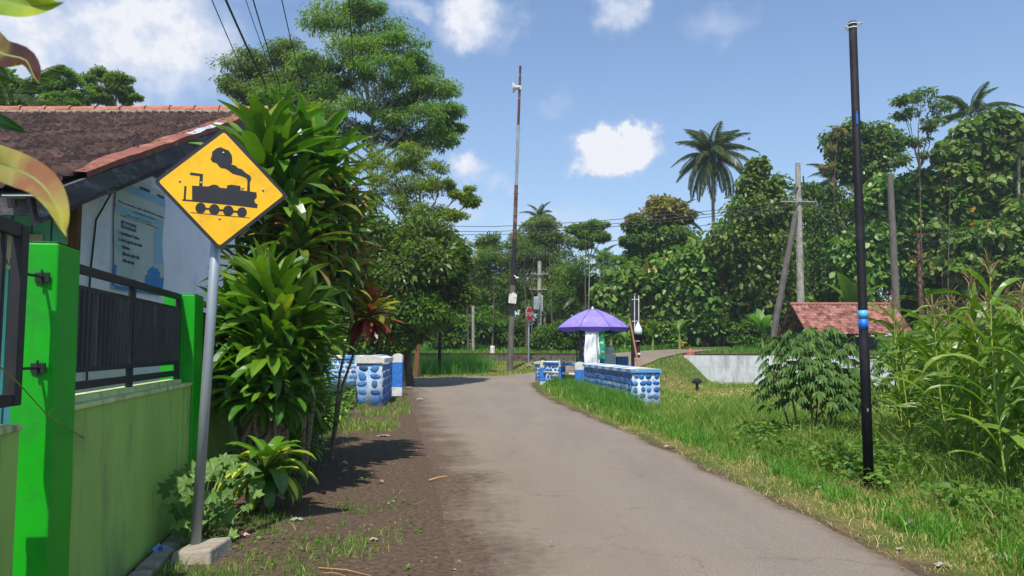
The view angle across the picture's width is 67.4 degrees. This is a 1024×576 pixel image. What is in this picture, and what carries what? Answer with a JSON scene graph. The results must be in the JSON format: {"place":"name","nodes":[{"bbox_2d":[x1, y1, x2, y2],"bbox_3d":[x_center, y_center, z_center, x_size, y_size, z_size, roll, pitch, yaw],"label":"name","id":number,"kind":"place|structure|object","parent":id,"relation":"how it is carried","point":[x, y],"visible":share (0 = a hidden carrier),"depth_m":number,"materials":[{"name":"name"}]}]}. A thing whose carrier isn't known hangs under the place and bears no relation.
{"place":"outdoors","nodes":[
{"label":"outdoors","id":0,"kind":"place"},
{"bbox_2d":[138,500,402,575],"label":"grass","id":1,"kind":"structure","parent":0,"point":[241,517],"depth_m":6.42,"materials":[{"name":"green plant"}]},
{"bbox_2d":[146,409,403,575],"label":"grass","id":2,"kind":"structure","parent":0,"point":[300,562],"depth_m":6.02,"materials":[{"name":"green plant"}]},
{"bbox_2d":[412,352,494,375],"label":"tall grass","id":3,"kind":"structure","parent":0,"point":[461,364],"depth_m":39.84,"materials":[{"name":"green plant"}]},
{"bbox_2d":[0,0,1023,336],"label":"sky","id":4,"kind":"structure","parent":0,"point":[609,88],"materials":[{"name":"blue"}]},
{"bbox_2d":[126,336,1023,575],"bbox_3d":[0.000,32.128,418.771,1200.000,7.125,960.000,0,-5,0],"label":"ground","id":5,"kind":"structure","parent":0,"point":[417,485],"depth_m":7.53,"materials":[{"name":"soil"}]},
{"bbox_2d":[0,424,22,575],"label":"garden wall","id":6,"kind":"structure","parent":5,"relation":"on","point":[9,441],"depth_m":3.61,"materials":[{"name":"green paint"}]},
{"bbox_2d":[0,65,66,105],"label":"coconut palm","id":7,"kind":"object","parent":5,"relation":"on","point":[22,97],"visible":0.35,"depth_m":26.71,"materials":[{"name":"green plant"}]},
{"bbox_2d":[0,0,69,237],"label":"croton bush","id":8,"kind":"object","parent":5,"relation":"on","point":[40,182],"visible":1,"depth_m":1.13,"materials":[{"name":"yellow plant"}]},
{"bbox_2d":[10,242,79,575],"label":"green pillar","id":9,"kind":"structure","parent":5,"relation":"on","point":[43,507],"depth_m":4.09,"materials":[{"name":"paint"}]},
{"bbox_2d":[0,215,49,407],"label":"metal gate","id":10,"kind":"structure","parent":9,"relation":"attached to","point":[19,232],"depth_m":3.79,"materials":[{"name":"black metal"}]},
{"bbox_2d":[32,64,95,105],"bbox_3d":[-23.012,-3.260,38.312,3.455,16.254,2.292,0,-5,0],"label":"feathery tree","id":11,"kind":"object","parent":5,"relation":"on","point":[62,90],"visible":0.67,"depth_m":38.48,"materials":[{"name":"green plant"}]},
{"bbox_2d":[76,64,144,105],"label":"feathery tree","id":12,"kind":"object","parent":5,"relation":"on","point":[117,84],"visible":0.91,"depth_m":40.61,"materials":[{"name":"green plant"}]},
{"bbox_2d":[69,379,192,575],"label":"garden wall","id":13,"kind":"structure","parent":5,"relation":"on","point":[130,449],"depth_m":5.36,"materials":[{"name":"green paint"}]},
{"bbox_2d":[75,264,181,389],"bbox_3d":[-2.928,0.359,5.906,0.050,0.838,3.065,1,-5,-11],"label":"metal fence","id":14,"kind":"object","parent":13,"relation":"on","point":[128,333],"visible":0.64,"depth_m":5.67,"materials":[{"name":"black metal"}]},
{"bbox_2d":[0,105,300,423],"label":"house","id":15,"kind":"structure","parent":5,"relation":"on","point":[93,157],"depth_m":10.49,"materials":[{"name":"tile"}]},
{"bbox_2d":[111,182,164,295],"bbox_3d":[-5.176,-0.708,10.692,0.050,1.540,1.435,0,-5,0],"label":"wall banner","id":16,"kind":"object","parent":15,"relation":"attached to","point":[139,212],"depth_m":10.68,"materials":[{"name":"white paint"}]},
{"bbox_2d":[160,293,203,462],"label":"green pillar","id":17,"kind":"structure","parent":5,"relation":"on","point":[191,345],"depth_m":7.45,"materials":[{"name":"paint"}]},
{"bbox_2d":[128,476,240,575],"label":"kerb","id":18,"kind":"structure","parent":5,"relation":"on","point":[169,542],"depth_m":5.77,"materials":[{"name":"concrete"}]},
{"bbox_2d":[156,452,264,543],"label":"lobed vine","id":19,"kind":"object","parent":5,"relation":"on","point":[182,480],"visible":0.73,"depth_m":6.37,"materials":[{"name":"green plant"}]},
{"bbox_2d":[155,129,286,564],"bbox_3d":[-2.309,0.449,6.050,0.946,3.460,0.462,0,-5,0],"label":"railway warning sign","id":20,"kind":"object","parent":5,"relation":"on","point":[220,189],"visible":0.99,"depth_m":6.08,"materials":[{"name":"metal"}]},
{"bbox_2d":[204,374,240,492],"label":"garden wall","id":21,"kind":"structure","parent":5,"relation":"on","point":[218,440],"depth_m":8.83,"materials":[{"name":"green paint"}]},
{"bbox_2d":[205,35,321,105],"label":"feathery tree","id":22,"kind":"object","parent":5,"relation":"on","point":[233,87],"visible":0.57,"depth_m":40.67,"materials":[{"name":"green plant"}]},
{"bbox_2d":[217,435,318,511],"bbox_3d":[-2.436,1.867,7.611,1.062,0.786,1.026,0,-5,0],"label":"striped dracaena","id":23,"kind":"object","parent":5,"relation":"on","point":[268,456],"visible":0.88,"depth_m":7.48,"materials":[{"name":"green plant"}]},
{"bbox_2d":[188,86,354,461],"bbox_3d":[-3.020,-0.022,9.553,1.867,4.961,2.049,4,-6,-40],"label":"dracaena","id":24,"kind":"object","parent":5,"relation":"on","point":[265,138],"visible":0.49,"depth_m":9.34,"materials":[{"name":"green plant"}]},
{"bbox_2d":[196,236,356,498],"bbox_3d":[-2.785,0.887,8.597,2.040,3.012,1.897,0,-5,0],"label":"dracaena","id":25,"kind":"object","parent":5,"relation":"on","point":[273,332],"visible":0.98,"depth_m":8.30,"materials":[{"name":"green plant"}]},
{"bbox_2d":[141,425,422,575],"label":"ground weeds","id":26,"kind":"object","parent":5,"relation":"on","point":[318,553],"visible":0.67,"depth_m":6.37,"materials":[{"name":"green plant"}]},
{"bbox_2d":[214,398,353,492],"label":"ground weeds","id":27,"kind":"object","parent":5,"relation":"on","point":[333,410],"visible":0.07,"depth_m":14.12,"materials":[{"name":"green plant"}]},
{"bbox_2d":[288,357,345,464],"bbox_3d":[-3.028,1.571,10.254,1.356,1.942,2.316,0,-5,0],"label":"dracaena","id":28,"kind":"object","parent":5,"relation":"on","point":[322,428],"visible":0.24,"depth_m":10.38,"materials":[{"name":"green plant"}]},
{"bbox_2d":[266,88,386,475],"bbox_3d":[-2.518,-0.060,10.098,1.839,5.124,1.543,3,-6,-36],"label":"dracaena","id":29,"kind":"object","parent":5,"relation":"on","point":[335,206],"visible":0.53,"depth_m":10.07,"materials":[{"name":"green plant"}]},
{"bbox_2d":[324,355,364,390],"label":"bridge wall","id":30,"kind":"structure","parent":5,"relation":"on","point":[350,381],"depth_m":28.09,"materials":[{"name":"white stone"}]},
{"bbox_2d":[306,155,390,461],"bbox_3d":[-2.657,0.309,11.102,1.736,4.546,1.484,0,-5,0],"label":"dracaena","id":31,"kind":"object","parent":5,"relation":"on","point":[369,206],"visible":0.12,"depth_m":11.15,"materials":[{"name":"green plant"}]},
{"bbox_2d":[245,0,469,215],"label":"feathery tree","id":32,"kind":"object","parent":5,"relation":"on","point":[441,127],"visible":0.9,"depth_m":38.51,"materials":[{"name":"green plant"}]},
{"bbox_2d":[329,267,404,458],"bbox_3d":[-2.026,1.092,10.806,0.906,2.844,1.462,1,-5,-18],"label":"red cordyline","id":33,"kind":"object","parent":5,"relation":"on","point":[367,327],"visible":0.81,"depth_m":10.58,"materials":[{"name":"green plant"}]},
{"bbox_2d":[323,389,411,434],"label":"grass","id":34,"kind":"structure","parent":5,"relation":"on","point":[370,422],"depth_m":16.76,"materials":[{"name":"green plant"}]},
{"bbox_2d":[355,355,392,406],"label":"bridge wall","id":35,"kind":"structure","parent":5,"relation":"on","point":[373,378],"depth_m":21.43,"materials":[{"name":"white stone"}]},
{"bbox_2d":[328,289,456,387],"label":"leafy bush","id":36,"kind":"object","parent":5,"relation":"on","point":[431,314],"visible":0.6,"depth_m":30.91,"materials":[{"name":"green plant"}]},
{"bbox_2d":[392,353,403,395],"bbox_3d":[-3.920,3.010,26.345,0.340,1.520,0.306,0,-5,0],"label":"railing post","id":37,"kind":"object","parent":5,"relation":"on","point":[397,375],"visible":0.87,"depth_m":26.20,"materials":[{"name":"blue paint"}]},
{"bbox_2d":[345,208,478,385],"bbox_3d":[-5.090,0.482,32.796,6.907,7.967,4.862,-1,-5,18],"label":"dense tree","id":38,"kind":"object","parent":5,"relation":"on","point":[422,254],"visible":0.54,"depth_m":32.20,"materials":[{"name":"green plant"}]},
{"bbox_2d":[360,140,482,224],"bbox_3d":[-4.470,-1.196,36.487,5.972,11.735,3.087,1,-5,-14],"label":"feathery tree","id":39,"kind":"object","parent":5,"relation":"on","point":[467,198],"visible":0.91,"depth_m":36.20,"materials":[{"name":"green plant"}]},
{"bbox_2d":[424,312,470,350],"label":"leafy bush","id":40,"kind":"object","parent":5,"relation":"on","point":[452,337],"visible":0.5,"depth_m":57.51,"materials":[{"name":"green plant"}]},
{"bbox_2d":[453,304,508,347],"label":"leafy bush","id":41,"kind":"object","parent":5,"relation":"on","point":[483,320],"visible":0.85,"depth_m":57.54,"materials":[{"name":"green plant"}]},
{"bbox_2d":[457,245,509,346],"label":"feathery tree","id":42,"kind":"object","parent":5,"relation":"on","point":[483,261],"visible":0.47,"depth_m":61.96,"materials":[{"name":"green plant"}]},
{"bbox_2d":[412,355,578,361],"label":"retaining wall","id":43,"kind":"structure","parent":5,"relation":"on","point":[531,358],"depth_m":45.96,"materials":[{"name":"stone"}]},
{"bbox_2d":[470,230,548,317],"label":"feathery tree","id":44,"kind":"object","parent":5,"relation":"on","point":[489,239],"visible":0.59,"depth_m":63.83,"materials":[{"name":"green plant"}]},
{"bbox_2d":[490,314,530,349],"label":"leafy bush","id":45,"kind":"object","parent":5,"relation":"on","point":[519,335],"visible":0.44,"depth_m":58.53,"materials":[{"name":"green plant"}]},
{"bbox_2d":[507,66,521,370],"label":"loudspeaker mast","id":46,"kind":"object","parent":5,"relation":"on","point":[512,303],"visible":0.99,"depth_m":41.17,"materials":[{"name":"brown metal"}]},
{"bbox_2d":[496,290,562,337],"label":"leafy tree","id":47,"kind":"object","parent":5,"relation":"on","point":[521,299],"visible":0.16,"depth_m":72.06,"materials":[{"name":"green plant"}]},
{"bbox_2d":[497,213,597,324],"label":"feathery tree","id":48,"kind":"object","parent":5,"relation":"on","point":[543,237],"visible":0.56,"depth_m":65.73,"materials":[{"name":"green plant"}]},
{"bbox_2d":[527,319,578,352],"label":"clipped bush","id":49,"kind":"object","parent":5,"relation":"on","point":[549,337],"visible":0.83,"depth_m":52.34,"materials":[{"name":"green plant"}]},
{"bbox_2d":[542,261,604,321],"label":"feathery tree","id":50,"kind":"object","parent":5,"relation":"on","point":[571,276],"visible":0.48,"depth_m":62.51,"materials":[{"name":"green plant"}]},
{"bbox_2d":[562,218,612,308],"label":"feathery tree","id":51,"kind":"object","parent":5,"relation":"on","point":[597,234],"visible":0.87,"depth_m":60.12,"materials":[{"name":"green plant"}]},
{"bbox_2d":[558,306,628,332],"bbox_3d":[3.149,2.377,29.906,2.757,3.342,2.757,0,-5,0],"label":"parasol","id":52,"kind":"object","parent":5,"relation":"on","point":[592,319],"visible":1,"depth_m":29.10,"materials":[{"name":"purple fabric"}]},
{"bbox_2d":[584,331,599,363],"bbox_3d":[2.984,2.195,28.666,0.598,1.330,0.093,0,-5,0],"label":"white cloth","id":53,"kind":"object","parent":52,"relation":"hanging from","point":[591,350],"visible":0.95,"depth_m":28.66,"materials":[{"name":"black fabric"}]},
{"bbox_2d":[542,371,658,416],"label":"tall grass","id":54,"kind":"structure","parent":5,"relation":"on","point":[607,396],"depth_m":21.54,"materials":[{"name":"green plant"}]},
{"bbox_2d":[583,363,661,406],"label":"bridge wall","id":55,"kind":"structure","parent":5,"relation":"on","point":[639,380],"depth_m":21.21,"materials":[{"name":"white stone"}]},
{"bbox_2d":[589,260,684,346],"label":"broad leaved tree","id":56,"kind":"object","parent":5,"relation":"on","point":[614,291],"visible":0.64,"depth_m":57.27,"materials":[{"name":"green plant"}]},
{"bbox_2d":[412,353,881,355],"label":"railway track","id":57,"kind":"structure","parent":5,"relation":"on","point":[554,354],"depth_m":46.13,"materials":[{"name":"metal"}]},
{"bbox_2d":[617,192,705,268],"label":"leafy tree","id":58,"kind":"object","parent":5,"relation":"on","point":[641,251],"visible":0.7,"depth_m":59.81,"materials":[{"name":"green plant"}]},
{"bbox_2d":[655,312,701,347],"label":"leafy bush","id":59,"kind":"object","parent":5,"relation":"on","point":[688,337],"visible":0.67,"depth_m":56.32,"materials":[{"name":"green plant"}]},
{"bbox_2d":[642,235,755,346],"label":"broad leaved tree","id":60,"kind":"object","parent":5,"relation":"on","point":[692,276],"visible":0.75,"depth_m":56.29,"materials":[{"name":"green plant"}]},
{"bbox_2d":[685,301,740,345],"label":"leafy bush","id":61,"kind":"object","parent":5,"relation":"on","point":[705,327],"visible":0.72,"depth_m":55.38,"materials":[{"name":"green plant"}]},
{"bbox_2d":[672,121,759,232],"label":"coconut palm","id":62,"kind":"object","parent":5,"relation":"on","point":[706,165],"visible":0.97,"depth_m":75.41,"materials":[{"name":"green plant"}]},
{"bbox_2d":[728,309,778,346],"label":"leafy bush","id":63,"kind":"object","parent":5,"relation":"on","point":[747,333],"visible":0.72,"depth_m":53.43,"materials":[{"name":"green plant"}]},
{"bbox_2d":[699,154,813,317],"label":"broad leaved tree","id":64,"kind":"object","parent":5,"relation":"on","point":[753,258],"visible":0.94,"depth_m":54.70,"materials":[{"name":"green plant"}]},
{"bbox_2d":[542,353,991,426],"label":"grass","id":65,"kind":"structure","parent":5,"relation":"on","point":[665,392],"depth_m":27.31,"materials":[{"name":"green plant"}]},
{"bbox_2d":[769,163,816,338],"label":"utility pole","id":66,"kind":"object","parent":5,"relation":"on","point":[796,223],"visible":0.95,"depth_m":49.99,"materials":[{"name":"concrete"}]},
{"bbox_2d":[749,326,878,428],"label":"cassava plant","id":67,"kind":"object","parent":5,"relation":"on","point":[809,375],"visible":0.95,"depth_m":12.85,"materials":[{"name":"green plant"}]},
{"bbox_2d":[791,178,866,301],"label":"broad leaved tree","id":68,"kind":"object","parent":5,"relation":"on","point":[819,193],"visible":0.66,"depth_m":58.92,"materials":[{"name":"green plant"}]},
{"bbox_2d":[817,125,847,236],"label":"feathery tree","id":69,"kind":"object","parent":5,"relation":"on","point":[823,169],"visible":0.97,"depth_m":58.80,"materials":[{"name":"green plant"}]},
{"bbox_2d":[683,355,990,387],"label":"retaining wall","id":70,"kind":"structure","parent":5,"relation":"on","point":[743,369],"depth_m":41.27,"materials":[{"name":"white concrete"}]},
{"bbox_2d":[674,406,1011,458],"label":"grass","id":71,"kind":"structure","parent":5,"relation":"on","point":[722,418],"depth_m":15.09,"materials":[{"name":"green plant"}]},
{"bbox_2d":[778,302,911,350],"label":"shelter","id":72,"kind":"object","parent":5,"relation":"on","point":[821,316],"visible":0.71,"depth_m":46.29,"materials":[{"name":"red tile"}]},
{"bbox_2d":[819,272,889,301],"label":"banana plant","id":73,"kind":"object","parent":5,"relation":"on","point":[847,291],"visible":0.51,"depth_m":51.66,"materials":[{"name":"green plant"}]},
{"bbox_2d":[844,20,873,488],"bbox_3d":[4.070,-0.416,8.960,0.229,5.544,0.113,0,-5,0],"label":"black utility pole","id":74,"kind":"object","parent":5,"relation":"on","point":[865,393],"visible":0.98,"depth_m":8.91,"materials":[{"name":"metal"}]},
{"bbox_2d":[816,116,911,189],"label":"broad leaved tree","id":75,"kind":"object","parent":5,"relation":"on","point":[880,146],"visible":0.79,"depth_m":59.25,"materials":[{"name":"green plant"}]},
{"bbox_2d":[720,415,1023,534],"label":"ground weeds","id":76,"kind":"object","parent":5,"relation":"on","point":[953,496],"visible":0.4,"depth_m":9.29,"materials":[{"name":"green plant"}]},
{"bbox_2d":[820,164,956,301],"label":"broad leaved tree","id":77,"kind":"object","parent":5,"relation":"on","point":[840,254],"visible":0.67,"depth_m":55.71,"materials":[{"name":"green plant"}]},
{"bbox_2d":[844,291,934,443],"bbox_3d":[5.608,1.292,11.267,1.422,2.530,0.486,-4,-6,39],"label":"maize plant","id":78,"kind":"object","parent":5,"relation":"on","point":[888,366],"visible":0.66,"depth_m":11.28,"materials":[{"name":"green plant"}]},
{"bbox_2d":[887,173,900,339],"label":"utility pole","id":79,"kind":"object","parent":5,"relation":"on","point":[893,248],"visible":0.66,"depth_m":50.74,"materials":[{"name":"grey concrete"}]},
{"bbox_2d":[868,291,925,433],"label":"maize plant","id":80,"kind":"object","parent":5,"relation":"on","point":[888,325],"visible":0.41,"depth_m":12.26,"materials":[{"name":"green plant"}]},
{"bbox_2d":[855,313,959,446],"bbox_3d":[5.445,1.405,10.621,0.460,2.185,1.394,3,-5,-34],"label":"maize plant","id":81,"kind":"object","parent":5,"relation":"on","point":[914,420],"visible":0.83,"depth_m":10.66,"materials":[{"name":"green plant"}]},
{"bbox_2d":[870,314,946,439],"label":"maize plant","id":82,"kind":"object","parent":5,"relation":"on","point":[913,412],"visible":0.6,"depth_m":11.46,"materials":[{"name":"green plant"}]},
{"bbox_2d":[860,321,970,422],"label":"cassava plant","id":83,"kind":"object","parent":5,"relation":"on","point":[878,371],"visible":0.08,"depth_m":14.38,"materials":[{"name":"green plant"}]},
{"bbox_2d":[887,86,955,319],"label":"feathery tree","id":84,"kind":"object","parent":5,"relation":"on","point":[929,127],"visible":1,"depth_m":53.92,"materials":[{"name":"green plant"}]},
{"bbox_2d":[883,300,993,446],"bbox_3d":[5.792,1.315,10.321,0.439,2.320,1.474,-1,-2,-37],"label":"maize plant","id":85,"kind":"object","parent":5,"relation":"on","point":[930,414],"visible":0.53,"depth_m":10.38,"materials":[{"name":"green plant"}]},
{"bbox_2d":[902,215,976,312],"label":"broad leaved tree","id":86,"kind":"object","parent":5,"relation":"on","point":[929,274],"visible":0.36,"depth_m":53.92,"materials":[{"name":"green plant"}]},
{"bbox_2d":[873,295,1008,457],"bbox_3d":[5.280,1.227,9.550,1.529,2.380,0.585,-1,-5,17],"label":"maize plant","id":87,"kind":"object","parent":5,"relation":"on","point":[955,349],"visible":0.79,"depth_m":9.54,"materials":[{"name":"green plant"}]},
{"bbox_2d":[889,304,1006,454],"bbox_3d":[5.657,1.314,9.857,1.428,2.238,0.426,-3,-4,25],"label":"maize plant","id":88,"kind":"object","parent":5,"relation":"on","point":[938,431],"visible":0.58,"depth_m":9.90,"materials":[{"name":"green plant"}]},
{"bbox_2d":[908,286,1006,439],"bbox_3d":[6.263,1.232,10.843,1.542,2.587,0.550,0,-5,-2],"label":"maize plant","id":89,"kind":"object","parent":5,"relation":"on","point":[938,352],"visible":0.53,"depth_m":10.87,"materials":[{"name":"green plant"}]},
{"bbox_2d":[911,303,1015,460],"bbox_3d":[6.002,1.286,10.048,1.421,2.321,0.466,-2,-5,19],"label":"maize plant","id":90,"kind":"object","parent":5,"relation":"on","point":[964,400],"visible":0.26,"depth_m":10.08,"materials":[{"name":"green plant"}]},
{"bbox_2d":[911,314,1023,466],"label":"maize plant","id":91,"kind":"object","parent":5,"relation":"on","point":[970,408],"visible":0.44,"depth_m":9.46,"materials":[{"name":"green plant"}]},
{"bbox_2d":[912,248,1023,486],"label":"maize plant","id":92,"kind":"object","parent":5,"relation":"on","point":[1002,399],"visible":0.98,"depth_m":8.06,"materials":[{"name":"green plant"}]},
{"bbox_2d":[914,106,1023,227],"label":"broad leaved tree","id":93,"kind":"object","parent":5,"relation":"on","point":[974,188],"visible":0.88,"depth_m":54.92,"materials":[{"name":"green plant"}]},
{"bbox_2d":[919,280,1023,473],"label":"maize plant","id":94,"kind":"object","parent":5,"relation":"on","point":[979,311],"visible":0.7,"depth_m":8.47,"materials":[{"name":"green plant"}]},
{"bbox_2d":[922,81,1023,133],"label":"coconut palm","id":95,"kind":"object","parent":5,"relation":"on","point":[971,108],"visible":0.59,"depth_m":58.92,"materials":[{"name":"green plant"}]},
{"bbox_2d":[925,198,1023,303],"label":"broad leaved tree","id":96,"kind":"object","parent":5,"relation":"on","point":[997,238],"visible":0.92,"depth_m":50.65,"materials":[{"name":"green plant"}]},
{"bbox_2d":[941,263,1020,470],"bbox_3d":[5.433,1.045,8.890,1.607,2.659,0.509,4,-6,-38],"label":"maize plant","id":97,"kind":"object","parent":5,"relation":"on","point":[977,318],"visible":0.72,"depth_m":8.88,"materials":[{"name":"green plant"}]},
{"bbox_2d":[959,274,1023,456],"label":"maize plant","id":98,"kind":"object","parent":5,"relation":"on","point":[1017,373],"visible":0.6,"depth_m":8.24,"materials":[{"name":"green plant"}]},
{"bbox_2d":[971,279,1023,478],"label":"maize plant","id":99,"kind":"object","parent":5,"relation":"on","point":[1019,365],"visible":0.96,"depth_m":7.72,"materials":[{"name":"green plant"}]},
{"bbox_2d":[971,288,1023,465],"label":"maize plant","id":100,"kind":"object","parent":5,"relation":"on","point":[1010,425],"visible":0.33,"depth_m":9.46,"materials":[{"name":"green plant"}]},
{"bbox_2d":[978,285,1020,474],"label":"maize plant","id":101,"kind":"object","parent":5,"relation":"on","point":[1001,319],"visible":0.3,"depth_m":8.98,"materials":[{"name":"green plant"}]},
{"bbox_2d":[981,127,1023,304],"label":"coconut palm","id":102,"kind":"object","parent":5,"relation":"on","point":[1019,144],"visible":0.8,"depth_m":54.78,"materials":[{"name":"green plant"}]},
{"bbox_2d":[565,349,726,370],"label":"road","id":103,"kind":"structure","parent":0,"point":[649,355],"depth_m":42.82,"materials":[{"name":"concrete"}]},
{"bbox_2d":[412,339,890,353],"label":"grass","id":104,"kind":"structure","parent":0,"point":[754,349],"depth_m":51.78,"materials":[{"name":"green plant"}]},
{"bbox_2d":[404,370,917,575],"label":"road","id":105,"kind":"structure","parent":0,"point":[603,499],"depth_m":7.72,"materials":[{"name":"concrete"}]},
{"bbox_2d":[584,391,1023,575],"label":"grass","id":106,"kind":"structure","parent":0,"point":[940,476],"depth_m":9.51,"materials":[{"name":"green plant"}]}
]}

